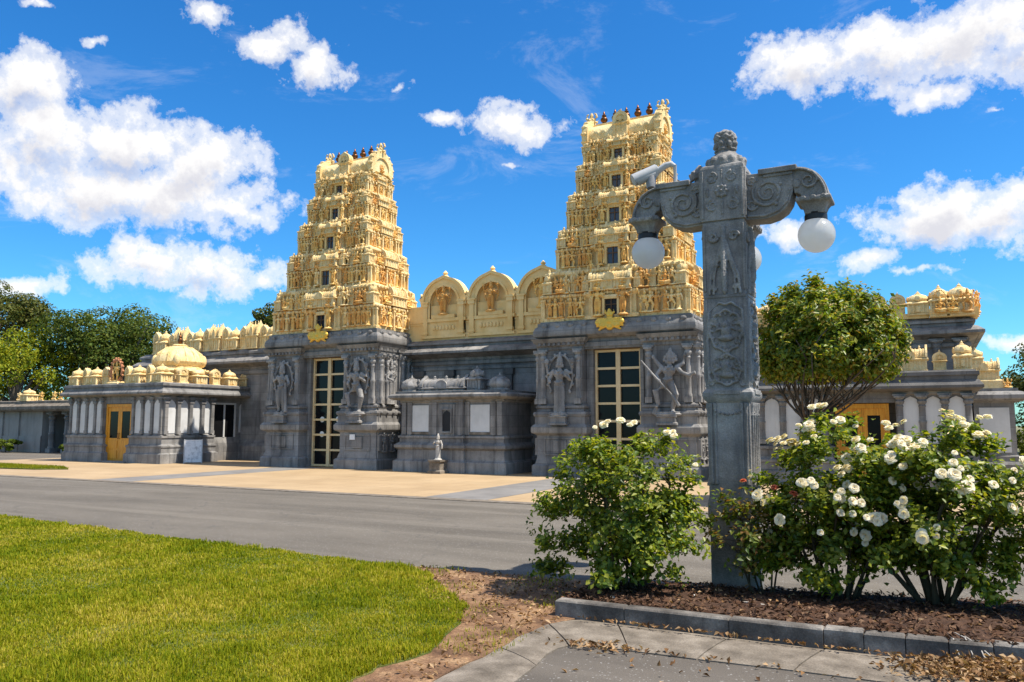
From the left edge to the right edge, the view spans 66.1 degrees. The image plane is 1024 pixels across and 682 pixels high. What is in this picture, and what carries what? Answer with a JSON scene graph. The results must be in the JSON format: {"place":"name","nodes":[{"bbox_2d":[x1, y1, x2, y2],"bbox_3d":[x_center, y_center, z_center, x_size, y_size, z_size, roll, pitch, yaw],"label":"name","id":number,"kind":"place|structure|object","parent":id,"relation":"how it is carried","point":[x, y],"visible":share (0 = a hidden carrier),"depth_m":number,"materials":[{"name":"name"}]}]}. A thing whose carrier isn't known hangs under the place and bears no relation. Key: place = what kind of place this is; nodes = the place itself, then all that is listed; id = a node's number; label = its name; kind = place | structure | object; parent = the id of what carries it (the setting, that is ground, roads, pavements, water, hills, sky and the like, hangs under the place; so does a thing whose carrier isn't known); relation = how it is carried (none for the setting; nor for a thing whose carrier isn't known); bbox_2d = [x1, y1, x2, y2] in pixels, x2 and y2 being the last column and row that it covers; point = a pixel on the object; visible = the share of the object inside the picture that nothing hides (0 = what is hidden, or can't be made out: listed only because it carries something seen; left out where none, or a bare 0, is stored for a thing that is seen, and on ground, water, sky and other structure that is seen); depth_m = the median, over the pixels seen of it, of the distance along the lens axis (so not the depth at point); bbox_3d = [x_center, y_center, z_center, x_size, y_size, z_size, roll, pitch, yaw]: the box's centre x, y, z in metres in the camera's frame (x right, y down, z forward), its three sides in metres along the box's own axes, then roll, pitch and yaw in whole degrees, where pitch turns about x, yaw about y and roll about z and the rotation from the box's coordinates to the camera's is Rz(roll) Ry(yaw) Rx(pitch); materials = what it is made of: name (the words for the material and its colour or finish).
{"place":"outdoors","nodes":[
{"label":"outdoors","id":0,"kind":"place"},
{"bbox_2d":[0,451,60,459],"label":"side road","id":1,"kind":"structure","parent":0,"point":[6,455],"depth_m":39.88,"materials":[{"name":"concrete"}]},
{"bbox_2d":[0,388,69,452],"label":"annexe","id":2,"kind":"structure","parent":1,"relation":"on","point":[30,421],"depth_m":44.63,"materials":[{"name":"stone"}]},
{"bbox_2d":[0,462,68,469],"bbox_3d":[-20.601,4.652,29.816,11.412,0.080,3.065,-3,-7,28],"label":"lawn grass","id":3,"kind":"structure","parent":0,"point":[15,465],"depth_m":28.32,"materials":[{"name":"green plant"}]},
{"bbox_2d":[0,514,571,681],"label":"lawn","id":4,"kind":"structure","parent":0,"point":[356,677],"depth_m":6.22,"materials":[{"name":"green plant"}]},
{"bbox_2d":[259,143,417,469],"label":"temple tower","id":5,"kind":"structure","parent":0,"point":[338,341],"depth_m":29.23,"materials":[{"name":"beige stone"}]},
{"bbox_2d":[314,313,328,328],"bbox_3d":[-7.018,-0.722,29.040,0.564,0.555,0.178,-3,-7,28],"label":"window","id":6,"kind":"structure","parent":5,"relation":"in","point":[319,319],"depth_m":29.05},
{"bbox_2d":[319,269,331,285],"bbox_3d":[-6.920,-2.377,29.400,0.533,0.596,0.178,-3,-7,28],"label":"window","id":7,"kind":"structure","parent":5,"relation":"in","point":[325,276],"depth_m":29.40,"materials":[{"name":"grey glass"}]},
{"bbox_2d":[311,358,343,466],"bbox_3d":[-6.739,2.634,29.215,1.557,3.992,0.193,-3,-7,28],"label":"door","id":8,"kind":"structure","parent":5,"relation":"in","point":[328,378],"depth_m":29.27,"materials":[{"name":"black glass"}]},
{"bbox_2d":[324,235,335,248],"bbox_3d":[-6.821,-3.727,29.727,0.502,0.513,0.178,-3,-7,28],"label":"window","id":9,"kind":"structure","parent":5,"relation":"in","point":[329,240],"depth_m":29.72,"materials":[{"name":"grey glass"}]},
{"bbox_2d":[330,206,340,218],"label":"window","id":10,"kind":"structure","parent":5,"relation":"in","point":[334,212],"depth_m":30.05,"materials":[{"name":"grey glass"}]},
{"bbox_2d":[334,183,344,193],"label":"window","id":11,"kind":"structure","parent":5,"relation":"in","point":[340,188],"depth_m":30.33,"materials":[{"name":"grey glass"}]},
{"bbox_2d":[353,566,592,681],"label":"dirt strip","id":12,"kind":"object","parent":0,"point":[380,673],"visible":0.21,"depth_m":6.35,"materials":[{"name":"brown soil"}]},
{"bbox_2d":[386,564,1023,681],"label":"leaf litter","id":13,"kind":"object","parent":12,"relation":"on","point":[518,609],"visible":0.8,"depth_m":6.79,"materials":[{"name":"brown plant"}]},
{"bbox_2d":[0,476,1023,651],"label":"road","id":14,"kind":"structure","parent":0,"point":[483,536],"depth_m":12.69,"materials":[{"name":"grey asphalt"}]},
{"bbox_2d":[562,580,1023,646],"bbox_3d":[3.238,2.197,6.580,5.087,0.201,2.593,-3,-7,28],"label":"bark mulch","id":15,"kind":"object","parent":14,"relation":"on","point":[848,622],"visible":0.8,"depth_m":6.30,"materials":[{"name":"brown wood"}]},
{"bbox_2d":[525,417,718,592],"bbox_3d":[1.002,1.537,7.330,1.919,1.652,1.586,-3,-7,28],"label":"rose bush","id":16,"kind":"object","parent":15,"relation":"on","point":[640,541],"visible":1,"depth_m":7.08,"materials":[{"name":"green plant"}]},
{"bbox_2d":[628,129,835,588],"bbox_3d":[2.361,0.178,8.173,2.023,4.651,1.279,-3,-7,28],"label":"lamp post","id":17,"kind":"object","parent":15,"relation":"on","point":[727,203],"visible":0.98,"depth_m":7.69,"materials":[{"name":"grey stone"}]},
{"bbox_2d":[630,161,693,189],"bbox_3d":[1.645,-1.753,8.346,0.773,0.288,0.172,-1,-6,10],"label":"security camera","id":18,"kind":"object","parent":17,"relation":"attached to","point":[648,176],"visible":0.91,"depth_m":8.33,"materials":[{"name":"white plastic"}]},
{"bbox_2d":[703,479,814,593],"bbox_3d":[2.184,1.784,7.081,1.027,1.078,0.841,1,-6,-12],"label":"rose bush","id":19,"kind":"object","parent":15,"relation":"on","point":[749,539],"visible":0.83,"depth_m":6.98,"materials":[{"name":"green plant"}]},
{"bbox_2d":[747,402,942,599],"bbox_3d":[2.914,1.440,7.031,1.718,1.780,1.435,-3,-7,28],"label":"rose bush","id":20,"kind":"object","parent":15,"relation":"on","point":[826,509],"visible":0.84,"depth_m":6.75,"materials":[{"name":"green plant"}]},
{"bbox_2d":[826,409,1023,607],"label":"rose bush","id":21,"kind":"object","parent":15,"relation":"on","point":[936,550],"visible":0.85,"depth_m":6.44,"materials":[{"name":"green plant"}]},
{"bbox_2d":[996,470,1023,575],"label":"rose bush","id":22,"kind":"object","parent":15,"relation":"on","point":[1018,516],"visible":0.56,"depth_m":6.29,"materials":[{"name":"green plant"}]},
{"bbox_2d":[0,458,1023,527],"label":"plaza","id":23,"kind":"structure","parent":0,"point":[383,482],"depth_m":22.93,"materials":[{"name":"beige concrete"}]},
{"bbox_2d":[59,332,251,463],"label":"pavilion","id":24,"kind":"structure","parent":23,"relation":"on","point":[164,405],"depth_m":33.06,"materials":[{"name":"grey stone"}]},
{"bbox_2d":[106,357,123,383],"bbox_3d":[-16.700,1.264,33.279,0.950,1.152,0.420,-3,-7,28],"label":"dancer statue","id":25,"kind":"object","parent":24,"relation":"on","point":[116,369],"visible":1,"depth_m":33.20,"materials":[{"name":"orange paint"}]},
{"bbox_2d":[105,404,131,460],"bbox_3d":[-16.356,3.823,32.815,1.700,2.380,0.142,-3,-7,28],"label":"door","id":26,"kind":"structure","parent":24,"relation":"in","point":[118,416],"depth_m":32.86,"materials":[{"name":"yellow wood"}]},
{"bbox_2d":[213,403,235,436],"bbox_3d":[-12.653,3.490,34.572,0.070,1.550,1.280,-3,-7,28],"label":"window","id":27,"kind":"structure","parent":24,"relation":"in","point":[224,413],"depth_m":34.61,"materials":[{"name":"black glass"}]},
{"bbox_2d":[183,439,202,463],"bbox_3d":[-12.893,4.457,31.834,0.700,0.962,0.359,3,-7,-24],"label":"sign board","id":28,"kind":"object","parent":23,"relation":"on","point":[192,450],"visible":1,"depth_m":31.75,"materials":[{"name":"white paper"}]},
{"bbox_2d":[132,320,272,459],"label":"temple hall","id":29,"kind":"structure","parent":23,"relation":"on","point":[222,349],"depth_m":35.40,"materials":[{"name":"grey stone"}]},
{"bbox_2d":[95,467,579,499],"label":"paving bands","id":30,"kind":"object","parent":23,"relation":"on","point":[489,493],"visible":0.7,"depth_m":20.28,"materials":[{"name":"grey concrete"}]},
{"bbox_2d":[427,433,448,473],"bbox_3d":[-2.379,3.611,25.320,0.500,1.278,0.500,-3,-7,28],"label":"statue","id":31,"kind":"object","parent":23,"relation":"on","point":[437,464],"visible":1,"depth_m":25.16,"materials":[{"name":"stone"}]},
{"bbox_2d":[388,365,535,474],"bbox_3d":[-1.568,2.640,26.742,4.580,3.507,2.600,-3,-7,28],"label":"shrine","id":32,"kind":"object","parent":23,"relation":"on","point":[475,424],"visible":1,"depth_m":25.67,"materials":[{"name":"grey stone"}]},
{"bbox_2d":[402,260,555,463],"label":"temple hall","id":33,"kind":"structure","parent":23,"relation":"on","point":[488,322],"depth_m":28.00,"materials":[{"name":"grey stone"}]},
{"bbox_2d":[758,269,913,502],"bbox_3d":[6.381,0.956,15.858,3.039,4.835,3.180,4,-7,-31],"label":"round tree","id":34,"kind":"object","parent":23,"relation":"on","point":[815,334],"visible":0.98,"depth_m":15.19,"materials":[{"name":"green plant"}]},
{"bbox_2d":[971,347,1023,475],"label":"side chamber","id":35,"kind":"object","parent":23,"relation":"on","point":[995,397],"visible":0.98,"depth_m":21.22,"materials":[{"name":"grey stone"}]},
{"bbox_2d":[1016,418,1023,455],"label":"shrub","id":36,"kind":"object","parent":23,"relation":"on","point":[1020,444],"visible":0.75,"depth_m":22.80,"materials":[{"name":"green plant"}]},
{"bbox_2d":[0,0,1023,425],"label":"sky","id":37,"kind":"structure","parent":0,"point":[161,156],"materials":[{"name":"blue"}]},
{"bbox_2d":[531,99,708,480],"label":"temple tower","id":38,"kind":"structure","parent":0,"point":[617,331],"depth_m":23.95,"materials":[{"name":"beige stone"}]},
{"bbox_2d":[602,296,619,314],"bbox_3d":[2.989,-1.055,23.668,0.540,0.532,0.170,-3,-7,28],"label":"window","id":39,"kind":"structure","parent":38,"relation":"in","point":[612,303],"depth_m":23.65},
{"bbox_2d":[604,244,621,263],"bbox_3d":[3.083,-2.638,24.012,0.510,0.571,0.170,-3,-7,28],"label":"window","id":40,"kind":"structure","parent":38,"relation":"in","point":[612,254],"depth_m":24.00,"materials":[{"name":"grey glass"}]},
{"bbox_2d":[607,205,622,221],"bbox_3d":[3.177,-3.930,24.325,0.480,0.491,0.170,-3,-7,28],"label":"window","id":41,"kind":"structure","parent":38,"relation":"in","point":[614,213],"depth_m":24.30,"materials":[{"name":"grey glass"}]},
{"bbox_2d":[609,172,624,187],"bbox_3d":[3.285,-5.028,24.645,0.450,0.438,0.170,-3,-7,28],"label":"window","id":42,"kind":"structure","parent":38,"relation":"in","point":[615,180],"depth_m":24.63,"materials":[{"name":"grey glass"}]},
{"bbox_2d":[595,348,641,476],"bbox_3d":[3.256,2.157,23.835,1.490,3.820,0.185,-3,-7,28],"label":"door","id":43,"kind":"structure","parent":38,"relation":"in","point":[617,371],"depth_m":23.87,"materials":[{"name":"black glass"}]},
{"bbox_2d":[612,146,625,157],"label":"window","id":44,"kind":"structure","parent":38,"relation":"in","point":[621,151],"depth_m":24.90,"materials":[{"name":"grey glass"}]},
{"bbox_2d":[516,626,949,681],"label":"car park","id":45,"kind":"structure","parent":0,"point":[608,666],"depth_m":5.11,"materials":[{"name":"concrete"}]},
{"bbox_2d":[433,620,1021,681],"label":"gutter","id":46,"kind":"object","parent":45,"relation":"on","point":[517,660],"visible":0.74,"depth_m":5.43,"materials":[{"name":"concrete"}]},
{"bbox_2d":[545,614,1023,681],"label":"fallen leaves","id":47,"kind":"object","parent":45,"relation":"on","point":[1004,669],"visible":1,"depth_m":5.04,"materials":[{"name":"brown plant"}]},
{"bbox_2d":[756,283,984,369],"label":"temple hall","id":48,"kind":"structure","parent":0,"point":[944,323],"depth_m":22.43,"materials":[{"name":"gold stone"}]},
{"bbox_2d":[758,340,987,487],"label":"pavilion","id":49,"kind":"structure","parent":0,"point":[920,395],"depth_m":19.85,"materials":[{"name":"grey stone"}]},
{"bbox_2d":[835,404,890,476],"bbox_3d":[9.081,2.667,20.362,1.280,2.080,0.142,-3,-7,28],"label":"door","id":50,"kind":"structure","parent":49,"relation":"in","point":[878,412],"depth_m":20.35,"materials":[{"name":"yellow wood"}]},
{"bbox_2d":[1016,426,1022,454],"bbox_3d":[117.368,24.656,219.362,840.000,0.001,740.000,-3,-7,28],"label":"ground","id":51,"kind":"structure","parent":0,"point":[1017,428],"depth_m":220.45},
{"bbox_2d":[0,439,23,451],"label":"hedge shrub","id":52,"kind":"object","parent":51,"relation":"on","point":[8,446],"visible":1,"depth_m":43.97,"materials":[{"name":"green plant"}]},
{"bbox_2d":[0,279,59,347],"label":"gum tree","id":53,"kind":"object","parent":51,"relation":"on","point":[22,312],"visible":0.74,"depth_m":80.31,"materials":[{"name":"green plant"}]},
{"bbox_2d":[0,325,81,400],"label":"broad tree","id":54,"kind":"object","parent":51,"relation":"on","point":[18,359],"visible":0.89,"depth_m":64.72,"materials":[{"name":"green plant"}]},
{"bbox_2d":[26,303,177,382],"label":"evergreen tree","id":55,"kind":"object","parent":51,"relation":"on","point":[127,343],"visible":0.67,"depth_m":65.59,"materials":[{"name":"green plant"}]},
{"bbox_2d":[246,302,273,326],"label":"gum tree","id":56,"kind":"object","parent":51,"relation":"on","point":[266,318],"visible":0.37,"depth_m":84.03,"materials":[{"name":"green plant"}]},
{"bbox_2d":[0,475,1017,530],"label":"plaza kerb","id":57,"kind":"structure","parent":51,"relation":"on","point":[471,500],"depth_m":18.46,"materials":[{"name":"concrete"}]},
{"bbox_2d":[555,597,1023,663],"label":"kerb blocks","id":58,"kind":"structure","parent":51,"relation":"on","point":[846,637],"depth_m":5.70,"materials":[{"name":"concrete"}]},
{"bbox_2d":[948,632,993,658],"bbox_3d":[3.067,2.060,5.213,0.192,0.137,0.526,2,-6,-15],"label":"dry twig","id":59,"kind":"object","parent":58,"relation":"on","point":[965,637],"visible":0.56,"depth_m":5.31,"materials":[{"name":"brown wood"}]},
{"bbox_2d":[1000,342,1023,428],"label":"evergreen tree","id":60,"kind":"object","parent":51,"relation":"on","point":[1017,381],"visible":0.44,"depth_m":43.93,"materials":[{"name":"green plant"}]}
]}

